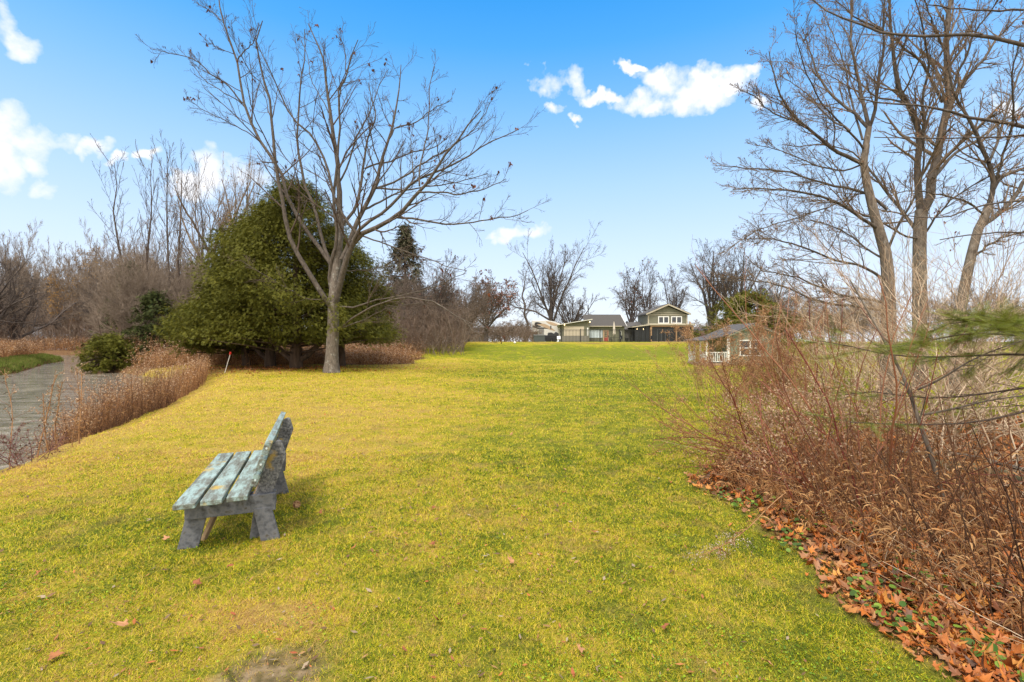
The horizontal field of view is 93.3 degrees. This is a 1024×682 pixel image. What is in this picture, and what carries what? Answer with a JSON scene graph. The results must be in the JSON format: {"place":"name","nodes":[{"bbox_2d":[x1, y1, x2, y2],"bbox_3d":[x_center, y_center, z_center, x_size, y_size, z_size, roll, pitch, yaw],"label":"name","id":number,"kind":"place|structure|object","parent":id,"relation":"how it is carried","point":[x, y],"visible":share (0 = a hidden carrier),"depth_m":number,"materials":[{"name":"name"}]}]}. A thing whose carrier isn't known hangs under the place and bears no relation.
{"place":"outdoors","nodes":[
{"label":"outdoors","id":0,"kind":"place"},
{"bbox_2d":[0,355,171,469],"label":"river water","id":1,"kind":"structure","parent":0,"point":[32,384],"depth_m":20.58,"materials":[{"name":"liquid"}]},
{"bbox_2d":[0,341,1023,681],"bbox_3d":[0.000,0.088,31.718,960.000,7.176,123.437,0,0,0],"label":"ground","id":2,"kind":"structure","parent":0,"point":[538,353],"depth_m":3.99,"materials":[{"name":"plant"}]},
{"bbox_2d":[0,369,34,467],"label":"dead stalk","id":3,"kind":"object","parent":2,"relation":"on","point":[14,391],"visible":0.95,"depth_m":7.13,"materials":[{"name":"plant"}]},
{"bbox_2d":[0,337,48,356],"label":"riverside brush","id":4,"kind":"object","parent":2,"relation":"on","point":[11,348],"visible":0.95,"depth_m":48.07,"materials":[{"name":"brown plant"}]},
{"bbox_2d":[0,353,63,374],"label":"bank grass","id":5,"kind":"structure","parent":2,"relation":"on","point":[17,362],"depth_m":41.93,"materials":[{"name":"plant"}]},
{"bbox_2d":[0,245,64,335],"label":"bare tree","id":6,"kind":"object","parent":2,"relation":"on","point":[8,305],"visible":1,"depth_m":45.85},
{"bbox_2d":[0,425,66,468],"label":"bramble","id":7,"kind":"object","parent":2,"relation":"on","point":[15,453],"visible":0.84,"depth_m":6.94,"materials":[{"name":"plant"}]},
{"bbox_2d":[0,417,68,469],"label":"bramble","id":8,"kind":"object","parent":2,"relation":"on","point":[11,442],"visible":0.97,"depth_m":6.69,"materials":[{"name":"plant"}]},
{"bbox_2d":[35,392,50,450],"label":"dead stalk","id":9,"kind":"object","parent":2,"relation":"on","point":[43,413],"visible":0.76,"depth_m":8.40,"materials":[{"name":"brown plant"}]},
{"bbox_2d":[1,334,98,350],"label":"riverside brush","id":10,"kind":"object","parent":2,"relation":"on","point":[48,343],"visible":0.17,"depth_m":85.03,"materials":[{"name":"brown plant"}]},
{"bbox_2d":[37,369,64,457],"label":"dead stalk","id":11,"kind":"object","parent":2,"relation":"on","point":[48,407],"visible":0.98,"depth_m":7.63,"materials":[{"name":"plant"}]},
{"bbox_2d":[0,257,102,342],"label":"bare tree","id":12,"kind":"object","parent":2,"relation":"on","point":[13,326],"visible":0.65,"depth_m":61.60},
{"bbox_2d":[0,281,108,350],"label":"sapling thicket","id":13,"kind":"object","parent":2,"relation":"on","point":[48,330],"visible":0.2,"depth_m":86.66,"materials":[{"name":"brown plant"}]},
{"bbox_2d":[41,378,68,450],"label":"dead stalk","id":14,"kind":"object","parent":2,"relation":"on","point":[58,410],"visible":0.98,"depth_m":7.79,"materials":[{"name":"brown plant"}]},
{"bbox_2d":[47,648,64,660],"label":"fallen leaf","id":15,"kind":"object","parent":2,"relation":"on","point":[54,654],"visible":1,"depth_m":2.42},
{"bbox_2d":[15,247,114,343],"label":"old tree","id":16,"kind":"object","parent":2,"relation":"on","point":[58,292],"visible":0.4,"depth_m":89.27,"materials":[{"name":"brown plant"}]},
{"bbox_2d":[64,369,86,443],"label":"dead stalk","id":17,"kind":"object","parent":2,"relation":"on","point":[81,391],"visible":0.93,"depth_m":8.62,"materials":[{"name":"brown plant"}]},
{"bbox_2d":[66,362,87,445],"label":"dead stalk","id":18,"kind":"object","parent":2,"relation":"on","point":[77,389],"visible":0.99,"depth_m":8.12,"materials":[{"name":"brown plant"}]},
{"bbox_2d":[72,255,113,332],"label":"bare tree","id":19,"kind":"object","parent":2,"relation":"on","point":[77,289],"visible":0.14,"depth_m":76.23,"materials":[{"name":"plant"}]},
{"bbox_2d":[7,362,188,462],"bbox_3d":[-9.894,1.809,12.276,2.135,2.752,7.266,0,0,-25],"label":"goldenrod thicket","id":20,"kind":"object","parent":2,"relation":"on","point":[129,405],"visible":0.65,"depth_m":11.11,"materials":[{"name":"brown plant"}]},
{"bbox_2d":[70,320,141,373],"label":"juniper shrub","id":21,"kind":"object","parent":2,"relation":"on","point":[108,347],"visible":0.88,"depth_m":35.26,"materials":[{"name":"green plant"}]},
{"bbox_2d":[0,215,228,341],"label":"woodland","id":22,"kind":"object","parent":2,"relation":"on","point":[160,283],"visible":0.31,"depth_m":45.41,"materials":[{"name":"brown plant"}]},
{"bbox_2d":[80,260,151,350],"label":"bare tree","id":23,"kind":"object","parent":2,"relation":"on","point":[107,321],"visible":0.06,"depth_m":48.37,"materials":[{"name":"brown plant"}]},
{"bbox_2d":[109,619,129,625],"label":"fallen leaf","id":24,"kind":"object","parent":2,"relation":"on","point":[120,623],"visible":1,"depth_m":2.68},
{"bbox_2d":[87,135,164,334],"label":"poplar tree","id":25,"kind":"object","parent":2,"relation":"on","point":[115,222],"visible":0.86,"depth_m":45.50,"materials":[{"name":"plant"}]},
{"bbox_2d":[70,289,191,345],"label":"sapling thicket","id":26,"kind":"object","parent":2,"relation":"on","point":[121,327],"visible":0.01,"depth_m":41.07,"materials":[{"name":"brown plant"}]},
{"bbox_2d":[109,288,180,360],"bbox_3d":[-28.535,-1.113,38.286,6.198,6.151,5.820,0,0,30],"label":"juniper tree","id":27,"kind":"object","parent":2,"relation":"on","point":[151,300],"visible":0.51,"depth_m":37.72,"materials":[{"name":"green plant"}]},
{"bbox_2d":[126,139,166,287],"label":"poplar tree","id":28,"kind":"object","parent":2,"relation":"on","point":[149,232],"visible":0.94,"depth_m":45.00,"materials":[{"name":"brown plant"}]},
{"bbox_2d":[116,330,198,365],"bbox_3d":[-35.738,0.439,51.074,11.583,3.384,41.104,0,0,-39],"label":"riverside brush","id":29,"kind":"object","parent":2,"relation":"on","point":[153,346],"visible":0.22,"depth_m":36.62,"materials":[{"name":"brown plant"}]},
{"bbox_2d":[113,353,213,405],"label":"goldenrod thicket","id":30,"kind":"object","parent":2,"relation":"on","point":[193,380],"visible":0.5,"depth_m":18.25,"materials":[{"name":"brown plant"}]},
{"bbox_2d":[146,129,188,286],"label":"poplar tree","id":31,"kind":"object","parent":2,"relation":"on","point":[167,191],"visible":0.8,"depth_m":47.26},
{"bbox_2d":[158,139,195,296],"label":"poplar tree","id":32,"kind":"object","parent":2,"relation":"on","point":[180,229],"visible":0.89,"depth_m":44.01,"materials":[{"name":"brown plant"}]},
{"bbox_2d":[193,578,201,583],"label":"fallen leaf","id":33,"kind":"object","parent":2,"relation":"on","point":[197,581],"visible":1,"depth_m":3.16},
{"bbox_2d":[176,151,224,275],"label":"poplar tree","id":34,"kind":"object","parent":2,"relation":"on","point":[202,221],"visible":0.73,"depth_m":52.03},
{"bbox_2d":[149,156,266,285],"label":"old tree","id":35,"kind":"object","parent":2,"relation":"on","point":[220,222],"visible":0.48,"depth_m":54.47,"materials":[{"name":"brown plant"}]},
{"bbox_2d":[163,286,275,365],"bbox_3d":[-18.115,-1.383,31.637,6.808,6.057,6.455,0,0,0],"label":"cedar tree","id":36,"kind":"object","parent":2,"relation":"on","point":[213,349],"visible":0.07,"depth_m":30.08,"materials":[{"name":"green plant"}]},
{"bbox_2d":[153,241,310,365],"bbox_3d":[-16.626,-2.418,30.553,8.930,8.130,9.080,0,0,23],"label":"cedar tree","id":37,"kind":"object","parent":2,"relation":"on","point":[245,356],"visible":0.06,"depth_m":28.67,"materials":[{"name":"green plant"}]},
{"bbox_2d":[172,411,293,549],"bbox_3d":[-2.457,1.202,4.442,0.765,0.855,1.754,0,0,-22],"label":"park bench","id":38,"kind":"object","parent":2,"relation":"on","point":[261,471],"visible":0.95,"depth_m":3.90,"materials":[{"name":"green paint"}]},
{"bbox_2d":[204,142,265,237],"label":"old tree","id":39,"kind":"object","parent":2,"relation":"on","point":[249,161],"visible":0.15,"depth_m":58.19,"materials":[{"name":"brown plant"}]},
{"bbox_2d":[151,197,355,366],"bbox_3d":[-15.014,-3.724,30.236,11.628,10.705,12.086,0,0,0],"label":"cedar tree","id":40,"kind":"object","parent":2,"relation":"on","point":[269,357],"visible":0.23,"depth_m":27.47,"materials":[{"name":"green plant"}]},
{"bbox_2d":[150,171,407,367],"bbox_3d":[-12.505,-4.125,28.195,13.476,11.513,12.521,0,0,30],"label":"cedar tree","id":41,"kind":"object","parent":2,"relation":"on","point":[295,358],"visible":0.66,"depth_m":26.16,"materials":[{"name":"green plant"}]},
{"bbox_2d":[125,333,432,368],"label":"slope brush","id":42,"kind":"object","parent":2,"relation":"on","point":[359,354],"visible":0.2,"depth_m":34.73,"materials":[{"name":"brown plant"}]},
{"bbox_2d":[293,500,300,507],"bbox_3d":[-2.061,1.562,4.627,0.075,0.074,0.068,0,-21,-34],"label":"pine cone","id":43,"kind":"object","parent":2,"relation":"on","point":[296,503],"visible":1,"depth_m":4.61,"materials":[{"name":"brown plant"}]},
{"bbox_2d":[262,238,403,365],"bbox_3d":[-11.150,-2.663,30.908,8.698,8.576,8.398,0,0,0],"label":"cedar tree","id":44,"kind":"object","parent":2,"relation":"on","point":[342,359],"visible":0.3,"depth_m":29.51,"materials":[{"name":"green plant"}]},
{"bbox_2d":[136,0,549,372],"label":"maple tree","id":45,"kind":"object","parent":2,"relation":"on","point":[337,270],"visible":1,"depth_m":24.15,"materials":[{"name":"grey plant"}]},
{"bbox_2d":[206,363,483,381],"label":"leaf litter","id":46,"kind":"object","parent":2,"relation":"on","point":[253,370],"visible":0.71,"depth_m":27.33,"materials":[{"name":"brown plant"}]},
{"bbox_2d":[381,221,434,331],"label":"spruce tree","id":47,"kind":"object","parent":2,"relation":"on","point":[404,243],"visible":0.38,"depth_m":56.51,"materials":[{"name":"plant"}]},
{"bbox_2d":[388,249,458,344],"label":"bare tree","id":48,"kind":"object","parent":2,"relation":"on","point":[440,294],"visible":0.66,"depth_m":49.30,"materials":[{"name":"orange plant"}]},
{"bbox_2d":[360,295,487,354],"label":"sapling thicket","id":49,"kind":"object","parent":2,"relation":"on","point":[442,334],"visible":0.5,"depth_m":44.43,"materials":[{"name":"brown plant"}]},
{"bbox_2d":[359,249,503,346],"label":"woodland","id":50,"kind":"object","parent":2,"relation":"on","point":[408,281],"visible":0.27,"depth_m":51.96,"materials":[{"name":"brown plant"}]},
{"bbox_2d":[0,383,894,681],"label":"leaf scraps","id":51,"kind":"object","parent":2,"relation":"on","point":[134,621],"visible":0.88,"depth_m":2.97,"materials":[{"name":"plant"}]},
{"bbox_2d":[0,442,932,681],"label":"clover","id":52,"kind":"object","parent":2,"relation":"on","point":[793,662],"visible":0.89,"depth_m":2.64,"materials":[{"name":"plant"}]},
{"bbox_2d":[458,269,495,341],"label":"bare tree","id":53,"kind":"object","parent":2,"relation":"on","point":[473,290],"visible":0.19,"depth_m":65.26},
{"bbox_2d":[455,269,521,341],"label":"leafy brown tree","id":54,"kind":"object","parent":2,"relation":"on","point":[500,300],"visible":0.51,"depth_m":70.91,"materials":[{"name":"orange plant"}]},
{"bbox_2d":[465,319,541,341],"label":"sapling thicket","id":55,"kind":"object","parent":2,"relation":"on","point":[509,335],"visible":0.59,"depth_m":79.06,"materials":[{"name":"brown plant"}]},
{"bbox_2d":[505,258,549,341],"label":"bare tree","id":56,"kind":"object","parent":2,"relation":"on","point":[525,306],"visible":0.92,"depth_m":90.00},
{"bbox_2d":[531,319,559,341],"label":"camping trailer","id":57,"kind":"object","parent":2,"relation":"on","point":[545,327],"visible":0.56,"depth_m":82.00,"materials":[{"name":"white metal"}]},
{"bbox_2d":[545,332,558,341],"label":"covered trailer","id":58,"kind":"object","parent":2,"relation":"on","point":[551,336],"visible":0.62,"depth_m":73.10,"materials":[{"name":"black metal"}]},
{"bbox_2d":[502,222,606,341],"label":"bare tree","id":59,"kind":"object","parent":2,"relation":"on","point":[549,273],"visible":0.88,"depth_m":94.55,"materials":[{"name":"brown plant"}]},
{"bbox_2d":[542,275,608,323],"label":"bare tree","id":60,"kind":"object","parent":2,"relation":"on","point":[577,316],"visible":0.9,"depth_m":92.63,"materials":[{"name":"plant"}]},
{"bbox_2d":[558,319,592,341],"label":"lean to shed","id":61,"kind":"object","parent":2,"relation":"on","point":[573,326],"visible":0.86,"depth_m":79.96,"materials":[{"name":"beige"}]},
{"bbox_2d":[562,329,697,341],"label":"iron fence","id":62,"kind":"object","parent":2,"relation":"on","point":[619,335],"visible":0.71,"depth_m":67.98,"materials":[{"name":"black metal"}]},
{"bbox_2d":[609,256,656,321],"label":"bare tree","id":63,"kind":"object","parent":2,"relation":"on","point":[631,298],"visible":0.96,"depth_m":102.74,"materials":[{"name":"brown plant"}]},
{"bbox_2d":[627,260,664,313],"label":"bare tree","id":64,"kind":"object","parent":2,"relation":"on","point":[649,297],"visible":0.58,"depth_m":106.25,"materials":[{"name":"brown plant"}]},
{"bbox_2d":[657,264,688,309],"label":"bare tree","id":65,"kind":"object","parent":2,"relation":"on","point":[674,302],"visible":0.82,"depth_m":111.07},
{"bbox_2d":[633,317,759,402],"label":"seedy bush","id":66,"kind":"object","parent":2,"relation":"on","point":[709,357],"visible":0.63,"depth_m":12.47,"materials":[{"name":"brown plant"}]},
{"bbox_2d":[677,238,746,327],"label":"bare tree","id":67,"kind":"object","parent":2,"relation":"on","point":[708,300],"visible":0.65,"depth_m":91.78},
{"bbox_2d":[620,326,837,482],"bbox_3d":[2.433,0.844,5.912,2.888,2.039,2.250,0,0,42],"label":"dogwood shrub","id":68,"kind":"object","parent":2,"relation":"on","point":[714,441],"visible":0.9,"depth_m":5.82,"materials":[{"name":"red plant"}]},
{"bbox_2d":[684,323,782,364],"bbox_3d":[14.700,0.201,32.565,5.100,2.730,3.670,0,0,0],"label":"playhouse","id":69,"kind":"object","parent":2,"relation":"on","point":[736,327],"visible":0.39,"depth_m":31.00,"materials":[{"name":"grey"}]},
{"bbox_2d":[716,341,721,360],"bbox_3d":[13.881,0.706,32.400,0.033,1.440,0.800,0,0,0],"label":"door","id":70,"kind":"structure","parent":69,"relation":"in","point":[718,350],"depth_m":32.47,"materials":[{"name":"white glass"}]},
{"bbox_2d":[739,340,760,355],"bbox_3d":[15.250,0.446,30.969,1.360,1.040,0.060,0,0,0],"label":"window","id":71,"kind":"structure","parent":69,"relation":"in","point":[745,341],"depth_m":30.97,"materials":[{"name":"white glass"}]},
{"bbox_2d":[681,492,785,564],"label":"bent weed","id":72,"kind":"object","parent":2,"relation":"on","point":[733,540],"visible":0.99,"depth_m":3.61,"materials":[{"name":"dry stem"},{"name":"twigs"},{"name":"small seed heads"}]},
{"bbox_2d":[692,230,786,315],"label":"bare tree","id":73,"kind":"object","parent":2,"relation":"on","point":[729,284],"visible":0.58,"depth_m":86.86,"materials":[{"name":"brown plant"}]},
{"bbox_2d":[667,294,830,425],"bbox_3d":[4.439,0.329,8.687,3.201,2.563,2.116,0,0,0],"label":"seedy bush","id":74,"kind":"object","parent":2,"relation":"on","point":[739,363],"visible":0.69,"depth_m":8.71,"materials":[{"name":"brown plant"}]},
{"bbox_2d":[477,271,1023,341],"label":"woodland","id":75,"kind":"object","parent":2,"relation":"on","point":[787,306],"visible":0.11,"depth_m":90.52,"materials":[{"name":"brown plant"}]},
{"bbox_2d":[689,286,816,349],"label":"cedar tree","id":76,"kind":"object","parent":2,"relation":"on","point":[729,313],"visible":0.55,"depth_m":48.93,"materials":[{"name":"green plant"}]},
{"bbox_2d":[739,256,800,328],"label":"bare tree","id":77,"kind":"object","parent":2,"relation":"on","point":[768,289],"visible":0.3,"depth_m":82.58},
{"bbox_2d":[715,377,845,524],"bbox_3d":[2.584,1.011,4.836,1.227,1.268,1.719,0,0,31],"label":"dogwood shrub","id":78,"kind":"object","parent":2,"relation":"on","point":[780,470],"visible":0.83,"depth_m":5.00,"materials":[{"name":"red plant"}]},
{"bbox_2d":[736,310,866,421],"bbox_3d":[5.532,0.487,9.354,2.168,2.252,1.748,0,0,34],"label":"seedy bush","id":79,"kind":"object","parent":2,"relation":"on","point":[764,371],"visible":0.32,"depth_m":9.51,"materials":[{"name":"brown plant"}]},
{"bbox_2d":[738,300,876,396],"bbox_3d":[8.641,0.283,13.695,3.120,2.692,3.738,0,0,0],"label":"seedy bush","id":80,"kind":"object","parent":2,"relation":"on","point":[819,349],"visible":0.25,"depth_m":13.38,"materials":[{"name":"brown plant"}]},
{"bbox_2d":[698,0,962,400],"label":"bare tree","id":81,"kind":"object","parent":2,"relation":"on","point":[876,225],"visible":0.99,"depth_m":12.73,"materials":[{"name":"brown plant"}]},
{"bbox_2d":[698,262,964,445],"bbox_3d":[4.304,0.176,7.079,2.228,2.922,3.679,0,0,0],"label":"dogwood shrub","id":82,"kind":"object","parent":2,"relation":"on","point":[776,381],"visible":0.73,"depth_m":7.23,"materials":[{"name":"red plant"}]},
{"bbox_2d":[664,430,1023,643],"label":"fallen twigs","id":83,"kind":"object","parent":2,"relation":"on","point":[910,523],"depth_m":4.05,"materials":[{"name":"wood"}]},
{"bbox_2d":[685,414,1023,681],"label":"leaf litter","id":84,"kind":"object","parent":2,"relation":"on","point":[957,648],"visible":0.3,"depth_m":3.11,"materials":[{"name":"brown plant"}]},
{"bbox_2d":[936,460,1023,482],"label":"fallen log","id":85,"kind":"object","parent":84,"relation":"on","point":[1018,478],"visible":0.16,"depth_m":5.53,"materials":[{"name":"wood"}]},
{"bbox_2d":[704,361,1007,505],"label":"seeding weeds","id":86,"kind":"object","parent":2,"relation":"on","point":[818,403],"visible":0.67,"depth_m":5.62,"materials":[{"name":"beige plant"}]},
{"bbox_2d":[691,234,1022,519],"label":"dogwood shrub","id":87,"kind":"object","parent":2,"relation":"on","point":[879,421],"visible":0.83,"depth_m":4.68,"materials":[{"name":"red plant"}]},
{"bbox_2d":[698,252,1021,434],"bbox_3d":[8.119,-0.324,10.602,4.181,4.416,6.855,0,0,-27],"label":"bramble bush","id":88,"kind":"object","parent":2,"relation":"on","point":[837,348],"visible":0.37,"depth_m":11.56,"materials":[{"name":"beige plant"}]},
{"bbox_2d":[711,405,1023,640],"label":"dead weeds","id":89,"kind":"object","parent":2,"relation":"on","point":[780,490],"visible":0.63,"depth_m":3.93,"materials":[{"name":"brown plant"}]},
{"bbox_2d":[715,485,1023,681],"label":"ground ivy","id":90,"kind":"object","parent":2,"relation":"on","point":[878,606],"visible":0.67,"depth_m":2.92,"materials":[{"name":"plant"}]},
{"bbox_2d":[720,257,1023,437],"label":"bramble bush","id":91,"kind":"object","parent":2,"relation":"on","point":[886,336],"visible":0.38,"depth_m":8.65,"materials":[{"name":"beige plant"}]},
{"bbox_2d":[731,150,1023,416],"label":"bramble bush","id":92,"kind":"object","parent":2,"relation":"on","point":[946,300],"visible":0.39,"depth_m":11.16,"materials":[{"name":"beige plant"}]},
{"bbox_2d":[736,229,1023,485],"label":"bramble bush","id":93,"kind":"object","parent":2,"relation":"on","point":[970,397],"visible":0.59,"depth_m":6.14,"materials":[{"name":"beige plant"}]},
{"bbox_2d":[741,192,1023,507],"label":"bramble bush","id":94,"kind":"object","parent":2,"relation":"on","point":[984,375],"visible":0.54,"depth_m":7.20,"materials":[{"name":"beige plant"}]},
{"bbox_2d":[751,392,1023,637],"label":"dark stalks","id":95,"kind":"object","parent":2,"relation":"on","point":[981,510],"visible":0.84,"depth_m":3.42,"materials":[{"name":"brown plant"}]},
{"bbox_2d":[781,151,1023,436],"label":"bramble bush","id":96,"kind":"object","parent":2,"relation":"on","point":[986,281],"visible":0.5,"depth_m":8.73,"materials":[{"name":"beige plant"}]},
{"bbox_2d":[791,0,1023,388],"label":"bare tree","id":97,"kind":"object","parent":2,"relation":"on","point":[920,228],"visible":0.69,"depth_m":16.36,"materials":[{"name":"brown plant"}]},
{"bbox_2d":[794,295,1023,440],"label":"hemlock tree","id":98,"kind":"object","parent":2,"relation":"on","point":[1010,324],"visible":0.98,"depth_m":4.55,"materials":[{"name":"green plant"}]},
{"bbox_2d":[812,0,1023,250],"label":"bare tree","id":99,"kind":"object","parent":2,"relation":"on","point":[995,37],"visible":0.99,"depth_m":7.65,"materials":[{"name":"brown plant"}]},
{"bbox_2d":[840,279,1023,505],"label":"sapling","id":100,"kind":"object","parent":2,"relation":"on","point":[926,443],"visible":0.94,"depth_m":4.66,"materials":[{"name":"brown plant"}]},
{"bbox_2d":[867,17,1023,393],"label":"bare tree","id":101,"kind":"object","parent":2,"relation":"on","point":[971,253],"visible":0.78,"depth_m":14.76,"materials":[{"name":"brown plant"}]},
{"bbox_2d":[0,0,1023,341],"label":"sky","id":102,"kind":"structure","parent":0,"point":[637,94],"materials":[{"name":"blue"}]},
{"bbox_2d":[533,335,544,341],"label":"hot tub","id":103,"kind":"object","parent":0,"point":[539,338],"visible":1,"depth_m":70.00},
{"bbox_2d":[583,305,626,341],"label":"house","id":104,"kind":"structure","parent":0,"point":[603,322],"depth_m":84.00,"materials":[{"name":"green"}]},
{"bbox_2d":[591,330,599,337],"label":"window","id":105,"kind":"structure","parent":104,"relation":"in","point":[595,331],"depth_m":83.98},
{"bbox_2d":[624,303,694,341],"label":"house","id":106,"kind":"structure","parent":0,"point":[665,317],"depth_m":87.93,"materials":[{"name":"beige"}]},
{"bbox_2d":[658,316,668,322],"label":"window","id":107,"kind":"structure","parent":106,"relation":"in","point":[661,319],"depth_m":87.95,"materials":[{"name":"white glass"}]},
{"bbox_2d":[671,316,681,322],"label":"window","id":108,"kind":"structure","parent":106,"relation":"in","point":[674,319],"depth_m":87.95,"materials":[{"name":"white glass"}]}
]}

